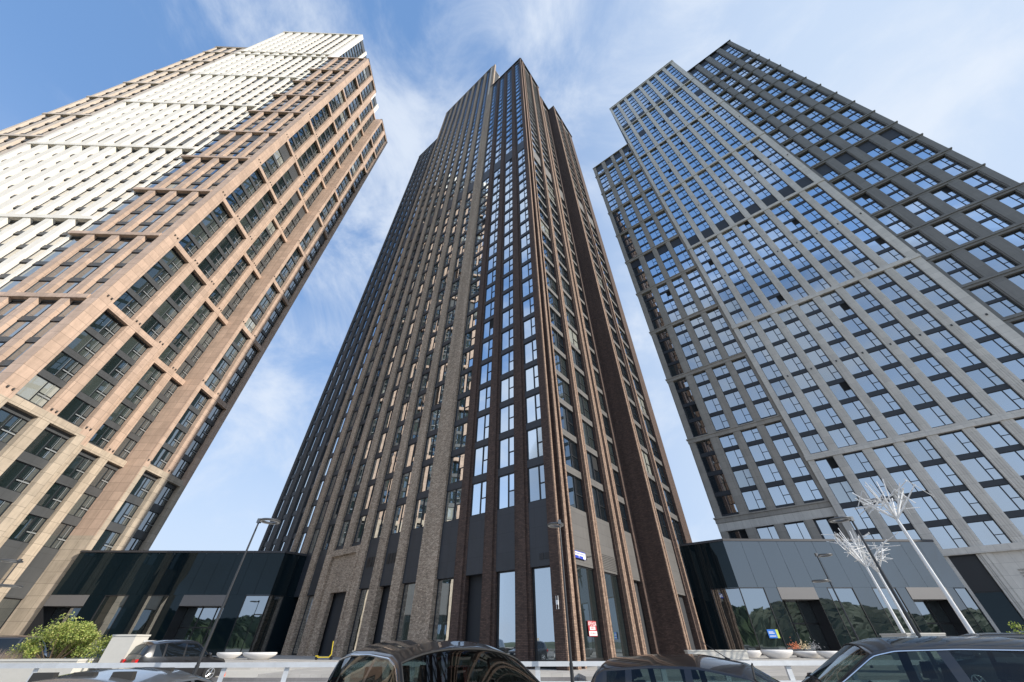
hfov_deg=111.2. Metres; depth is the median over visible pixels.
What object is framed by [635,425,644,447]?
window
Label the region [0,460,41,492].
window
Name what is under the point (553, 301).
window
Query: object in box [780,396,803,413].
window
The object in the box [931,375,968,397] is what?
window
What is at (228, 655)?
planter
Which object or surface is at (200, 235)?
window
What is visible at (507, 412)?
window
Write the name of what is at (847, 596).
shop window
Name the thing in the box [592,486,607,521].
window
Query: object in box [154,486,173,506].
window
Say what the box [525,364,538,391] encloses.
window
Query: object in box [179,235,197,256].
window
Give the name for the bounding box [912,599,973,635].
door
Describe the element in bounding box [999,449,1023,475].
window
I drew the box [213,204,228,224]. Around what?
window
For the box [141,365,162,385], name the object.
window
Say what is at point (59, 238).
window
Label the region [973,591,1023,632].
shop window
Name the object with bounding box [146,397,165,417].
window
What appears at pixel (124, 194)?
window
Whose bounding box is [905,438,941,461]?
window
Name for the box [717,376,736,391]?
window
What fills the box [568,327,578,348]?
window
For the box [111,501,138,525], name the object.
window
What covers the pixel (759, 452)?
window
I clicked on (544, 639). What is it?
shop window
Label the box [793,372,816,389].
window
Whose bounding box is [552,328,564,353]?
window
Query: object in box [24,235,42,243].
window
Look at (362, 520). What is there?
window
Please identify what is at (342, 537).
window
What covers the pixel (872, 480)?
window
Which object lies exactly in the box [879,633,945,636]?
concrete block
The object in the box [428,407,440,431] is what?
window
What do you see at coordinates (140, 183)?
window
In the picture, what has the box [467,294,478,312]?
window
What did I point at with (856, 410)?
window
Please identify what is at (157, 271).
window
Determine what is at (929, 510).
window
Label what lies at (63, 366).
window
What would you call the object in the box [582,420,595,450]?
window
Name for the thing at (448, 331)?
window
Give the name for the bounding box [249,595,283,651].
shop window
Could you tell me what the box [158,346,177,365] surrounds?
window
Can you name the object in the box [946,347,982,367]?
window
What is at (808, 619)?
door
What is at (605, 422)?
window
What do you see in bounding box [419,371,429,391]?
window
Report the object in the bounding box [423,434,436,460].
window
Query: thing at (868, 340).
window
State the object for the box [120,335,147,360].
window
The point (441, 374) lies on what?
window
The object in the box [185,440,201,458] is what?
window
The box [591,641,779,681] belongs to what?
parked car
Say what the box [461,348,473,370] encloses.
window
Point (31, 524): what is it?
window
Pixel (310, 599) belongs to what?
shop window
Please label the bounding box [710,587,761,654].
shop window
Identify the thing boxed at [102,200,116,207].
window
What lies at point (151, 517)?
window
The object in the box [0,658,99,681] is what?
planter wall
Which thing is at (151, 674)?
parked car
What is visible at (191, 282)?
window
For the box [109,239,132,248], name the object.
window
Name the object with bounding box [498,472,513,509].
window
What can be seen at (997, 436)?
window
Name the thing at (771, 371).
window
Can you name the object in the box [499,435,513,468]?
window
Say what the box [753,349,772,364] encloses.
window
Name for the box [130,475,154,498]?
window
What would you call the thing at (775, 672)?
plaza pavement
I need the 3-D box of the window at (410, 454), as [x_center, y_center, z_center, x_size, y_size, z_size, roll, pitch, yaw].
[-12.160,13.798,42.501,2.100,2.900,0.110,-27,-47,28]
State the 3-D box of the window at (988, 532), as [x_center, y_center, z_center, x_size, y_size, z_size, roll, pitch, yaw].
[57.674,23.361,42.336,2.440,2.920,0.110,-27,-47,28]
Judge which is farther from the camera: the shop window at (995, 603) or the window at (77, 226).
the window at (77, 226)
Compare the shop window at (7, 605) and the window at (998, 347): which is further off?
the window at (998, 347)
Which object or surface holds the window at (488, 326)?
in the tower block at (484, 416)
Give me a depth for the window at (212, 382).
62.87 m
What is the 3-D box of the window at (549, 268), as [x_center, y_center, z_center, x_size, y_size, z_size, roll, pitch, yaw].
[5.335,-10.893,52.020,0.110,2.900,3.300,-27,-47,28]
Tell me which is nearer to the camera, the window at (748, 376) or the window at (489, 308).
the window at (489, 308)
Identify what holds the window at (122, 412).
in the tower block at (167, 233)
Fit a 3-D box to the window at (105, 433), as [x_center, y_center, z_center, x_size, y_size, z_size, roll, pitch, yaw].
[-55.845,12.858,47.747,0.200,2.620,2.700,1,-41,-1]
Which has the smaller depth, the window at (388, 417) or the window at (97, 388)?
the window at (97, 388)
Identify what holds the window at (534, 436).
in the tower block at (484, 416)
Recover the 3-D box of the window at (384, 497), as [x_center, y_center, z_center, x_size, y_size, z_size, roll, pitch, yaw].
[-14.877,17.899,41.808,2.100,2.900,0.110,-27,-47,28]
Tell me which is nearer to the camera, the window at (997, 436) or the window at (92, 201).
the window at (997, 436)
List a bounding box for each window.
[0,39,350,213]
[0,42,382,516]
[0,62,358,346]
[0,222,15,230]
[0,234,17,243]
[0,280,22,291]
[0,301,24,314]
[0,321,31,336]
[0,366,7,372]
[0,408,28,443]
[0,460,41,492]
[0,597,21,628]
[2,248,22,257]
[4,263,26,273]
[5,342,35,359]
[8,514,46,542]
[16,374,60,406]
[20,223,37,230]
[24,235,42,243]
[24,281,50,292]
[24,302,55,315]
[24,429,66,460]
[26,249,46,258]
[32,321,59,336]
[36,482,71,509]
[42,223,61,231]
[43,351,83,382]
[43,523,75,549]
[45,265,70,276]
[47,236,65,244]
[48,209,59,214]
[53,281,79,292]
[57,302,81,316]
[58,396,94,425]
[62,454,92,479]
[65,251,89,261]
[66,224,83,231]
[68,330,103,360]
[68,493,96,517]
[69,210,81,214]
[73,266,99,277]
[81,374,113,402]
[82,200,96,206]
[83,282,104,293]
[89,311,121,339]
[89,424,116,447]
[89,595,128,645]
[90,211,102,215]
[90,466,115,489]
[92,529,120,549]
[93,252,116,262]
[101,353,131,380]
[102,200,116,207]
[102,267,121,277]
[108,402,132,425]
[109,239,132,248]
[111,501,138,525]
[113,291,141,317]
[114,437,136,458]
[117,191,131,197]
[120,252,138,262]
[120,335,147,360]
[125,383,147,404]
[125,537,143,553]
[127,595,168,634]
[130,416,151,436]
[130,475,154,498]
[131,225,149,231]
[131,276,156,301]
[132,182,143,188]
[138,510,159,532]
[140,315,164,339]
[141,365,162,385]
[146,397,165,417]
[147,262,171,286]
[151,447,172,469]
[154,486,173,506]
[155,300,178,323]
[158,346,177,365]
[160,380,177,398]
[162,249,183,272]
[165,427,185,448]
[170,285,190,308]
[172,331,188,349]
[172,459,189,478]
[178,408,197,428]
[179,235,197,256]
[183,272,201,294]
[184,316,199,335]
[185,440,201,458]
[190,224,208,245]
[191,391,207,411]
[197,422,211,439]
[198,258,214,278]
[202,213,219,234]
[204,373,220,390]
[208,247,224,267]
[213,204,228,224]
[215,358,229,375]
[218,236,233,256]
[223,595,269,655]
[225,344,238,361]
[228,227,242,246]
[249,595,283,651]
[262,63,667,553]
[291,595,313,654]
[337,519,350,546]
[346,490,358,514]
[347,588,368,653]
[353,514,367,542]
[354,463,365,485]
[361,484,374,510]
[369,456,381,480]
[371,509,385,538]
[376,432,387,453]
[379,478,392,504]
[382,409,393,429]
[386,449,398,474]
[390,503,405,534]
[392,424,403,446]
[395,582,415,640]
[397,471,411,499]
[398,401,408,421]
[403,380,413,399]
[404,442,416,467]
[409,416,421,439]
[411,497,427,529]
[414,393,425,414]
[418,463,432,492]
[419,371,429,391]
[423,352,432,370]
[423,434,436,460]
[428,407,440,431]
[432,383,444,406]
[432,578,453,639]
[436,362,447,382]
[439,342,450,361]
[442,325,452,342]
[443,487,461,522]
[448,453,464,484]
[452,422,466,450]
[455,395,469,420]
[458,370,471,394]
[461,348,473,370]
[463,328,475,349]
[465,311,476,330]
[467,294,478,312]
[470,480,485,515]
[473,444,487,476]
[475,413,488,442]
[478,385,490,411]
[479,360,491,384]
[481,338,492,360]
[483,318,493,338]
[484,301,493,319]
[485,284,494,301]
[496,570,514,656]
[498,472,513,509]
[499,403,513,433]
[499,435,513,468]
[500,375,513,402]
[501,327,512,350]
[501,350,512,374]
[502,289,512,308]
[502,307,512,328]
[503,273,512,290]
[521,246,530,263]
[521,261,531,278]
[522,278,532,297]
[522,296,533,316]
[523,316,534,338]
[524,338,536,363]
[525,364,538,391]
[525,393,540,423]
[526,426,542,459]
[528,463,545,502]
[532,565,555,660]
[544,258,554,278]
[546,273,556,294]
[548,290,558,311]
[549,307,561,331]
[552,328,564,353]
[554,350,567,378]
[557,376,570,404]
[559,403,574,435]
[563,292,572,311]
[563,436,579,471]
[565,308,575,329]
[567,473,584,511]
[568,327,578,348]
[571,347,582,370]
[574,368,586,394]
[576,565,603,660]
[578,393,590,420]
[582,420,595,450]
[586,451,600,483]
[590,351,596,368]
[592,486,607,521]
[594,371,600,388]
[598,47,1023,535]
[598,392,605,412]
[602,415,610,437]
[604,572,629,656]
[607,441,615,465]
[612,469,621,496]
[619,502,628,532]
[629,402,638,422]
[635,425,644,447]
[641,450,651,474]
[648,478,660,505]
[656,509,668,538]
[663,489,674,514]
[668,362,683,376]
[671,518,683,543]
[674,378,688,389]
[678,389,694,404]
[683,404,699,419]
[687,356,702,369]
[688,420,706,436]
[693,371,708,383]
[696,439,713,453]
[698,383,714,397]
[701,454,721,472]
[704,397,721,413]
[705,348,721,362]
[708,474,729,492]
[710,413,729,429]
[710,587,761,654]
[712,364,728,376]
[715,494,737,514]
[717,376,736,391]
[719,433,737,447]
[724,341,741,355]
[724,391,744,407]
[725,448,745,467]
[728,530,748,538]
[732,357,749,369]
[732,407,752,423]
[733,468,755,487]
[737,369,757,384]
[739,587,787,654]
[741,427,761,442]
[741,489,765,509]
[745,384,766,400]
[748,443,771,461]
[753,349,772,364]
[754,400,776,417]
[756,526,779,538]
[757,463,782,482]
[761,363,782,379]
[764,421,786,436]
[767,484,793,505]
[770,379,792,396]
[772,437,797,456]
[773,341,794,357]
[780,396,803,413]
[783,356,805,372]
[783,457,809,477]
[784,522,811,538]
[790,414,814,432]
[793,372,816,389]
[794,479,822,501]
[795,333,817,349]
[801,433,827,453]
[803,388,828,407]
[805,348,829,365]
[813,518,844,538]
[815,407,842,426]
[815,457,843,479]
[817,364,842,381]
[827,587,878,641]
[828,427,856,447]
[828,480,858,503]
[829,340,855,357]
[829,381,855,400]
[841,400,870,419]
[842,356,869,374]
[842,505,875,529]
[843,451,874,473]
[855,331,882,349]
[855,373,884,392]
[855,420,887,441]
[857,475,890,498]
[857,533,882,538]
[869,348,898,366]
[870,392,901,412]
[872,587,921,632]
[873,445,907,467]
[874,500,910,525]
[883,365,914,384]
[885,413,919,434]
[890,469,926,493]
[891,529,920,538]
[897,338,929,357]
[899,384,933,405]
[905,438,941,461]
[908,495,947,521]
[914,356,948,376]
[917,405,953,427]
[924,463,964,487]
[927,329,961,348]
[927,524,968,548]
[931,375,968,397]
[939,431,979,455]
[944,490,987,516]
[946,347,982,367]
[951,397,990,419]
[953,587,996,632]
[960,456,1004,482]
[965,366,1005,388]
[967,520,1011,544]
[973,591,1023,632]
[975,423,1019,448]
[979,337,1019,358]
[983,484,1023,511]
[987,388,1023,411]
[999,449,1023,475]
[1002,357,1023,379]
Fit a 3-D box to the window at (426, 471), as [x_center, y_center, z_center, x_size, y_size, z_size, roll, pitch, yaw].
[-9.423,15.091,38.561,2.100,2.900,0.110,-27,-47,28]
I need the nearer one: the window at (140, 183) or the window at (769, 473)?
the window at (769, 473)
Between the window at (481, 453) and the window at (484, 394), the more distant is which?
the window at (484, 394)
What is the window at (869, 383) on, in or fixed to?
in the tower block at (828, 284)
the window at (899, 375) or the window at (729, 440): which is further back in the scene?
the window at (729, 440)
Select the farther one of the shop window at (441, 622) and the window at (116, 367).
the window at (116, 367)
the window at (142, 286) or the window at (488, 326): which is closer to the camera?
the window at (488, 326)
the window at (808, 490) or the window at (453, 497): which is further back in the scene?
the window at (808, 490)
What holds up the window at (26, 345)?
in the tower block at (167, 233)
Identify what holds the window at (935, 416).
in the tower block at (828, 284)
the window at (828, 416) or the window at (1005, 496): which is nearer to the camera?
the window at (1005, 496)
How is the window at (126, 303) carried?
in the tower block at (167, 233)
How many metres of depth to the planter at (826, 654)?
26.18 m
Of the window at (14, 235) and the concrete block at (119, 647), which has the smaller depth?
the concrete block at (119, 647)
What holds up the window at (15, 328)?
in the tower block at (167, 233)
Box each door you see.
[24,606,82,647]
[163,606,224,649]
[782,599,841,650]
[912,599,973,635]
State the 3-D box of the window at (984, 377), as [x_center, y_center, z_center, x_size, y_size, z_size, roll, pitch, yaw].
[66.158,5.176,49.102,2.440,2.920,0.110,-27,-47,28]
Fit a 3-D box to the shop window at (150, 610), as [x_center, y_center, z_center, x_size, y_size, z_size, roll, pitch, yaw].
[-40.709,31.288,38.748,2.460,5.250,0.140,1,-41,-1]
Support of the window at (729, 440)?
in the tower block at (828, 284)
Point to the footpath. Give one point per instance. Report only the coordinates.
(241, 673)
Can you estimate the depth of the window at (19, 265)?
48.91 m
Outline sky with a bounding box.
[0,0,1023,550]
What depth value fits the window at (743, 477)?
60.89 m
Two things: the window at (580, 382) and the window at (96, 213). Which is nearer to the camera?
the window at (580, 382)
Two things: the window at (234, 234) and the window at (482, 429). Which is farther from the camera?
the window at (234, 234)
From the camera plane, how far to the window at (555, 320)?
45.52 m
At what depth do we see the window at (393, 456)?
44.27 m
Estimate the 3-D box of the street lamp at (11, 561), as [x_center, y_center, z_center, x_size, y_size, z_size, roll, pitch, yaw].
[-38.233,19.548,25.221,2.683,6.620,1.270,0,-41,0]
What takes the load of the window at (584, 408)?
in the tower block at (484, 416)
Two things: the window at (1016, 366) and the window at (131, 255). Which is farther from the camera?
the window at (131, 255)
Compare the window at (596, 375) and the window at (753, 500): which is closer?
the window at (596, 375)
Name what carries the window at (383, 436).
in the tower block at (484, 416)
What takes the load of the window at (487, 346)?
in the tower block at (484, 416)
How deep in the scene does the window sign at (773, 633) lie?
33.81 m
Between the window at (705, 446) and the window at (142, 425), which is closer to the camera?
the window at (142, 425)
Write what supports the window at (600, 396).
in the tower block at (484, 416)
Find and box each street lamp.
[0,559,23,587]
[192,518,280,674]
[547,520,573,681]
[812,553,858,640]
[828,516,920,635]
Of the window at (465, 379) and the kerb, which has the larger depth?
the window at (465, 379)
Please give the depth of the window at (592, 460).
36.51 m
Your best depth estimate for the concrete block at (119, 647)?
18.16 m
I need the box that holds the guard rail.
[0,660,826,681]
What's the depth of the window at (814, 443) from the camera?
56.92 m
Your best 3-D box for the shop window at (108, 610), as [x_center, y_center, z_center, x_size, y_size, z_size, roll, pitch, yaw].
[-45.306,31.202,38.629,2.660,5.250,0.140,1,-41,-1]
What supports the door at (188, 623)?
in the pavilion at (167, 595)
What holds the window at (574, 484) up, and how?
in the tower block at (484, 416)
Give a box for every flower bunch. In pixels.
[787,641,800,656]
[797,639,810,650]
[809,637,820,650]
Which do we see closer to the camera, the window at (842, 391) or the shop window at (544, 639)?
the shop window at (544, 639)
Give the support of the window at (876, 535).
in the tower block at (828, 284)
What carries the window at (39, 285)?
in the tower block at (167, 233)
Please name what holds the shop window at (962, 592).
in the pavilion at (747, 593)
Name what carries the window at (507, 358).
in the tower block at (484, 416)
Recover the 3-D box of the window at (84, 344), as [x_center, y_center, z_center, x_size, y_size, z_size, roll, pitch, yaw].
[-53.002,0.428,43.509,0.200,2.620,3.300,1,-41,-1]
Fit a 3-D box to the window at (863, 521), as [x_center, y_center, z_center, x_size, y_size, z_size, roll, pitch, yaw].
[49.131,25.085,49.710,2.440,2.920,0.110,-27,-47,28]
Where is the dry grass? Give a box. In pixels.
[0,648,42,658]
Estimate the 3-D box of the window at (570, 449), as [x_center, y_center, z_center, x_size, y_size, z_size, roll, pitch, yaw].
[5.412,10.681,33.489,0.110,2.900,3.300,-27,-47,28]
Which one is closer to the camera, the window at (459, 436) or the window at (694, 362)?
the window at (459, 436)
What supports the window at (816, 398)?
in the tower block at (828, 284)
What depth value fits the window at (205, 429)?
61.35 m
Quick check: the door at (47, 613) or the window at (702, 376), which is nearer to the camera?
the door at (47, 613)
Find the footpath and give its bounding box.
[215,670,283,677]
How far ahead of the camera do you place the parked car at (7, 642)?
20.28 m
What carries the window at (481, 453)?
in the tower block at (484, 416)
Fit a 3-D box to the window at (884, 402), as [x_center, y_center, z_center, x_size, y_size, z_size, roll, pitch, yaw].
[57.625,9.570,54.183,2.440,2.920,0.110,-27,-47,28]
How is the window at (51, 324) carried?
in the tower block at (167, 233)
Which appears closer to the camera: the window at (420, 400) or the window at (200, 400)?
the window at (420, 400)
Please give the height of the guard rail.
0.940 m
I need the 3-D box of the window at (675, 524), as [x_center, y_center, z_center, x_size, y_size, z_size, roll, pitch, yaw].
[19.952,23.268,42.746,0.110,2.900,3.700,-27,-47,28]
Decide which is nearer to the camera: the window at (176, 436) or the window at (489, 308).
the window at (489, 308)
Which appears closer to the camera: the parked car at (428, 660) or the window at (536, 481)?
the parked car at (428, 660)
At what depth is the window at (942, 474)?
46.89 m
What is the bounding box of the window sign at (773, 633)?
[767,629,779,637]
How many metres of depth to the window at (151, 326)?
51.94 m
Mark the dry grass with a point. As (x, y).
(9, 656)
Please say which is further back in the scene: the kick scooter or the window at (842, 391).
the window at (842, 391)
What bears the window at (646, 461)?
in the tower block at (484, 416)
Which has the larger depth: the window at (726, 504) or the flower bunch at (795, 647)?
the window at (726, 504)
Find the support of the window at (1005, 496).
in the tower block at (828, 284)
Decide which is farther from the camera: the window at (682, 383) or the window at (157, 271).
the window at (682, 383)
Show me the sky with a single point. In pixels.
(950, 72)
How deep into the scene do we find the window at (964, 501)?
44.58 m
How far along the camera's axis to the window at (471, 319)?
50.46 m
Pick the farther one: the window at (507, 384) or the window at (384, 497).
the window at (384, 497)
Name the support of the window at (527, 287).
in the tower block at (484, 416)
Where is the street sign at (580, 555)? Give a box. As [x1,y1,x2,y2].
[575,550,585,559]
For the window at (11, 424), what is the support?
in the tower block at (167, 233)
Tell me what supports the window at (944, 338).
in the tower block at (828, 284)
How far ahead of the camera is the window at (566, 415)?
36.13 m
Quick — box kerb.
[211,677,585,681]
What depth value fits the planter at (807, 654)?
27.20 m
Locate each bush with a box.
[5,612,112,662]
[1006,621,1023,633]
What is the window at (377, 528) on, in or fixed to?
in the tower block at (484, 416)
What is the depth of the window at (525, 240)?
66.47 m
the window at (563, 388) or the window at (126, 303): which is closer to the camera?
the window at (563, 388)
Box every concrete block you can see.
[98,634,150,668]
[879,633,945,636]
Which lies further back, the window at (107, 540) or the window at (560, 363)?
the window at (107, 540)
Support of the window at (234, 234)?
in the tower block at (167, 233)
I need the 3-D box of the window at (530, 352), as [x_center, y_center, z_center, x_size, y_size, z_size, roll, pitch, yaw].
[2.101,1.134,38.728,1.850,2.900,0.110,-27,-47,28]
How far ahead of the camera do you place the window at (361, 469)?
47.54 m
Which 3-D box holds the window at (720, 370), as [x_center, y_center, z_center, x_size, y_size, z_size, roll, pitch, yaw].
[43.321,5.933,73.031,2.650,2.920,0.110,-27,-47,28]
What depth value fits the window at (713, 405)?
70.22 m
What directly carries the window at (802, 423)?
in the tower block at (828, 284)
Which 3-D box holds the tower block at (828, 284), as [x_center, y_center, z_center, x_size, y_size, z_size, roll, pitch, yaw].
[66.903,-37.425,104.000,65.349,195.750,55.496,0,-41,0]
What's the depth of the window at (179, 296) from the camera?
56.32 m
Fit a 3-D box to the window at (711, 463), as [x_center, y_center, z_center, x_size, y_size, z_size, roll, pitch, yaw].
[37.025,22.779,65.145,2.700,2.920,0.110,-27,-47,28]
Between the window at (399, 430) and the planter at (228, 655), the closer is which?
the planter at (228, 655)
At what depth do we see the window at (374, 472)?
45.90 m
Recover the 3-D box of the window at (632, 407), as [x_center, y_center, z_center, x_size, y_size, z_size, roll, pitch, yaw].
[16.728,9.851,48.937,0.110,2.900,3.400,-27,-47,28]
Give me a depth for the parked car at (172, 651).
18.56 m
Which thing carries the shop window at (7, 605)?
in the tower block at (167, 233)
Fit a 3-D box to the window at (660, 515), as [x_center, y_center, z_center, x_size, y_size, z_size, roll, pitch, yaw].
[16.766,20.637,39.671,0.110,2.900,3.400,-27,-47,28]
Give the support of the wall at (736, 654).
on the plaza pavement
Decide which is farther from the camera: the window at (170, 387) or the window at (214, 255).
the window at (214, 255)
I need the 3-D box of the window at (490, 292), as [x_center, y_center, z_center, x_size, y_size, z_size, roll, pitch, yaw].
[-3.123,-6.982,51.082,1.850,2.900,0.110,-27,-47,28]
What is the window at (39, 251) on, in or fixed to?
in the tower block at (167, 233)
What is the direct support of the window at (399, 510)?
in the tower block at (484, 416)
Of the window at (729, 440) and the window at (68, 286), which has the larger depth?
the window at (729, 440)
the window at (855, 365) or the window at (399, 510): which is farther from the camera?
the window at (855, 365)
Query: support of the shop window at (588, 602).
in the tower block at (484, 416)
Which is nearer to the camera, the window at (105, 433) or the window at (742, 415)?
the window at (105, 433)
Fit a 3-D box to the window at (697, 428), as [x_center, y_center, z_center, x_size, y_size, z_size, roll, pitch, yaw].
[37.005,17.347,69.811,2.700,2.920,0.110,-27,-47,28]
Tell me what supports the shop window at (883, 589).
in the pavilion at (747, 593)
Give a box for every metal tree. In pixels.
[821,528,904,632]
[843,539,913,632]
[852,479,974,632]
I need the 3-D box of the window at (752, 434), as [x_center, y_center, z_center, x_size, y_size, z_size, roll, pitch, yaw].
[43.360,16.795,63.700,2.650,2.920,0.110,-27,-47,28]
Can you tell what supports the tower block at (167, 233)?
on the plaza pavement
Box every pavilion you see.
[24,550,307,655]
[679,539,996,654]
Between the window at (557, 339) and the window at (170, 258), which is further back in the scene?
the window at (170, 258)
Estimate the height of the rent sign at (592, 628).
0.861 m
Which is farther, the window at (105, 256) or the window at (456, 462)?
the window at (105, 256)
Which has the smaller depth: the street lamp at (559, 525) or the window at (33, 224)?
the street lamp at (559, 525)
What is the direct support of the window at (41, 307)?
in the tower block at (167, 233)
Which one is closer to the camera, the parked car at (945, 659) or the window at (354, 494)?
the parked car at (945, 659)
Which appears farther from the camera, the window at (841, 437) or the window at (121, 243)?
the window at (841, 437)
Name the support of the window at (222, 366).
in the tower block at (167, 233)
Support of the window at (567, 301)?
in the tower block at (484, 416)
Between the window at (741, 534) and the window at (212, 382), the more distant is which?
the window at (212, 382)
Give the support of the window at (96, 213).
in the tower block at (167, 233)
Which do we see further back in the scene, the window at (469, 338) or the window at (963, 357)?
the window at (963, 357)
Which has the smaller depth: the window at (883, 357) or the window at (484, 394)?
the window at (484, 394)
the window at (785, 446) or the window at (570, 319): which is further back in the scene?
the window at (785, 446)
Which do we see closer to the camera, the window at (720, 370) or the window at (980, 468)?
the window at (980, 468)
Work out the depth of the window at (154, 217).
65.78 m
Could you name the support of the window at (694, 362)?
in the tower block at (828, 284)
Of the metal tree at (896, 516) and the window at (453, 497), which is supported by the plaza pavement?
the metal tree at (896, 516)
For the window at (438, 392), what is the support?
in the tower block at (484, 416)
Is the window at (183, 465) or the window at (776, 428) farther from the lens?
the window at (776, 428)
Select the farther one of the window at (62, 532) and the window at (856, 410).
the window at (856, 410)
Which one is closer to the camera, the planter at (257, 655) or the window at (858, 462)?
the planter at (257, 655)
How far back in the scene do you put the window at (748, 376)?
68.92 m
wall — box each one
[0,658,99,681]
[684,650,748,658]
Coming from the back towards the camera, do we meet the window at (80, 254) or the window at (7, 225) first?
the window at (7, 225)
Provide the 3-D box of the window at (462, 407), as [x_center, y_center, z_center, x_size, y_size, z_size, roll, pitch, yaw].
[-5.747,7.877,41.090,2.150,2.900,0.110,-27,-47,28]
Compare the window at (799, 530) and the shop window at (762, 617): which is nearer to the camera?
the shop window at (762, 617)
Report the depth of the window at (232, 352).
67.15 m
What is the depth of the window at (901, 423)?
51.82 m
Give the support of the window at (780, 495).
in the tower block at (828, 284)
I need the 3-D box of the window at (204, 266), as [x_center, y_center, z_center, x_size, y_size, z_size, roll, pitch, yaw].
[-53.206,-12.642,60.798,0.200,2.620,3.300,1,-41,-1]
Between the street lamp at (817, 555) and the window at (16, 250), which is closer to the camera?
the street lamp at (817, 555)
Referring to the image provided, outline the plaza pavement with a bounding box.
[213,655,827,680]
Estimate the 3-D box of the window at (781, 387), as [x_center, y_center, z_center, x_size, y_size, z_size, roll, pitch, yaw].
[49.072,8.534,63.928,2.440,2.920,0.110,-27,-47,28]
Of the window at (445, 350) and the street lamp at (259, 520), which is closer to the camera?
the street lamp at (259, 520)
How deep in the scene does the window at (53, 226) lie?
55.52 m
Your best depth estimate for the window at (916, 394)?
52.45 m
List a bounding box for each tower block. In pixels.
[0,31,387,635]
[258,58,707,670]
[592,40,1023,632]
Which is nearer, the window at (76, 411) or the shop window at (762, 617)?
the shop window at (762, 617)
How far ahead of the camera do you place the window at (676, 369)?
79.18 m
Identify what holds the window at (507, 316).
in the tower block at (484, 416)
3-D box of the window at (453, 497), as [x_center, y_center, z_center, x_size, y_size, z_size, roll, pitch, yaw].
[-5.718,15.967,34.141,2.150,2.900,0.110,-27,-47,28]
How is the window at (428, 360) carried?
in the tower block at (484, 416)
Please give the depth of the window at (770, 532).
55.31 m
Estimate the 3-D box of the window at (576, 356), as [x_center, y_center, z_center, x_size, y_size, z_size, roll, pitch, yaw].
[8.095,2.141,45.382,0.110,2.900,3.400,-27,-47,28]
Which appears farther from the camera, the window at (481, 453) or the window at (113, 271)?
the window at (113, 271)
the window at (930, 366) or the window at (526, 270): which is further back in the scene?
the window at (930, 366)
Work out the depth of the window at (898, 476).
48.62 m
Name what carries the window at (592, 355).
in the tower block at (484, 416)
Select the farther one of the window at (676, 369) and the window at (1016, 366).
the window at (676, 369)
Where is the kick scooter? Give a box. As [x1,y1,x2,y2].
[315,640,333,659]
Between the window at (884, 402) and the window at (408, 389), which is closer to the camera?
the window at (408, 389)
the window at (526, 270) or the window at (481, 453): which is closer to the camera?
the window at (481, 453)
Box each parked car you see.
[0,635,52,657]
[28,667,212,681]
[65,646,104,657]
[120,640,224,679]
[327,639,539,681]
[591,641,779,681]
[801,636,1023,681]
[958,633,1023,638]
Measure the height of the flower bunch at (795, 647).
1.287 m
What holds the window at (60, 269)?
in the tower block at (167, 233)
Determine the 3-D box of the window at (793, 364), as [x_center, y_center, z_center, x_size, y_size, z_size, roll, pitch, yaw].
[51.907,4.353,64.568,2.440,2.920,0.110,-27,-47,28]
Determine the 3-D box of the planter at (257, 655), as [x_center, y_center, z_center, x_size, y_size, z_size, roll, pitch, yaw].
[-20.409,25.428,28.315,2.704,0.435,1.487,0,-41,0]
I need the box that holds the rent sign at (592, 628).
[587,621,597,635]
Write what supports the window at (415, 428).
in the tower block at (484, 416)
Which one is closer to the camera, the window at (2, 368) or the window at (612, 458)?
the window at (2, 368)
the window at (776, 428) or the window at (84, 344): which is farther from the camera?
the window at (776, 428)
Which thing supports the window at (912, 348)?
in the tower block at (828, 284)
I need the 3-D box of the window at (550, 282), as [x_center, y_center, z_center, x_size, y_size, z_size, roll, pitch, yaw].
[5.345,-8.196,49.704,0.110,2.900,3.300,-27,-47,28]
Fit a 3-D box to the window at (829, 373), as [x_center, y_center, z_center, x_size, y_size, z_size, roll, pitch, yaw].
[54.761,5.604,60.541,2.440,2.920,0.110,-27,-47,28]
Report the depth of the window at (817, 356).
62.85 m
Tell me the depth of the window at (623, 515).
37.84 m
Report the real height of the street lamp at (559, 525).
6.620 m
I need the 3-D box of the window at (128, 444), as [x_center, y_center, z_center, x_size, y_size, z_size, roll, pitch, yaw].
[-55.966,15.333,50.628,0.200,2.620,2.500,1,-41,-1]
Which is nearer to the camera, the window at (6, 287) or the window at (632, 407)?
the window at (6, 287)
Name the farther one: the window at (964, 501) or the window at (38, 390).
the window at (964, 501)
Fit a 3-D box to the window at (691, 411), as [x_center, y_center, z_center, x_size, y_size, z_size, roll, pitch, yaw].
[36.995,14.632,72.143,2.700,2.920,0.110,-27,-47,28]
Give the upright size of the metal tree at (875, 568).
7.498 m
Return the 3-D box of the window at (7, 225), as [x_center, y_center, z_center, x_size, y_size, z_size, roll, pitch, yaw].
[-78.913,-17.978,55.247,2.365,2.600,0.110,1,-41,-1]
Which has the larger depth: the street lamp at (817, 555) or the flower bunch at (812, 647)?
the flower bunch at (812, 647)
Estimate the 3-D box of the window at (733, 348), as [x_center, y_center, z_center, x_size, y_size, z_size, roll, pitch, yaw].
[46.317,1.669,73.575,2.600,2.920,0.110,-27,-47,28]
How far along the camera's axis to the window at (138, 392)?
52.26 m
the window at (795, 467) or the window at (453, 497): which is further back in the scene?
the window at (795, 467)

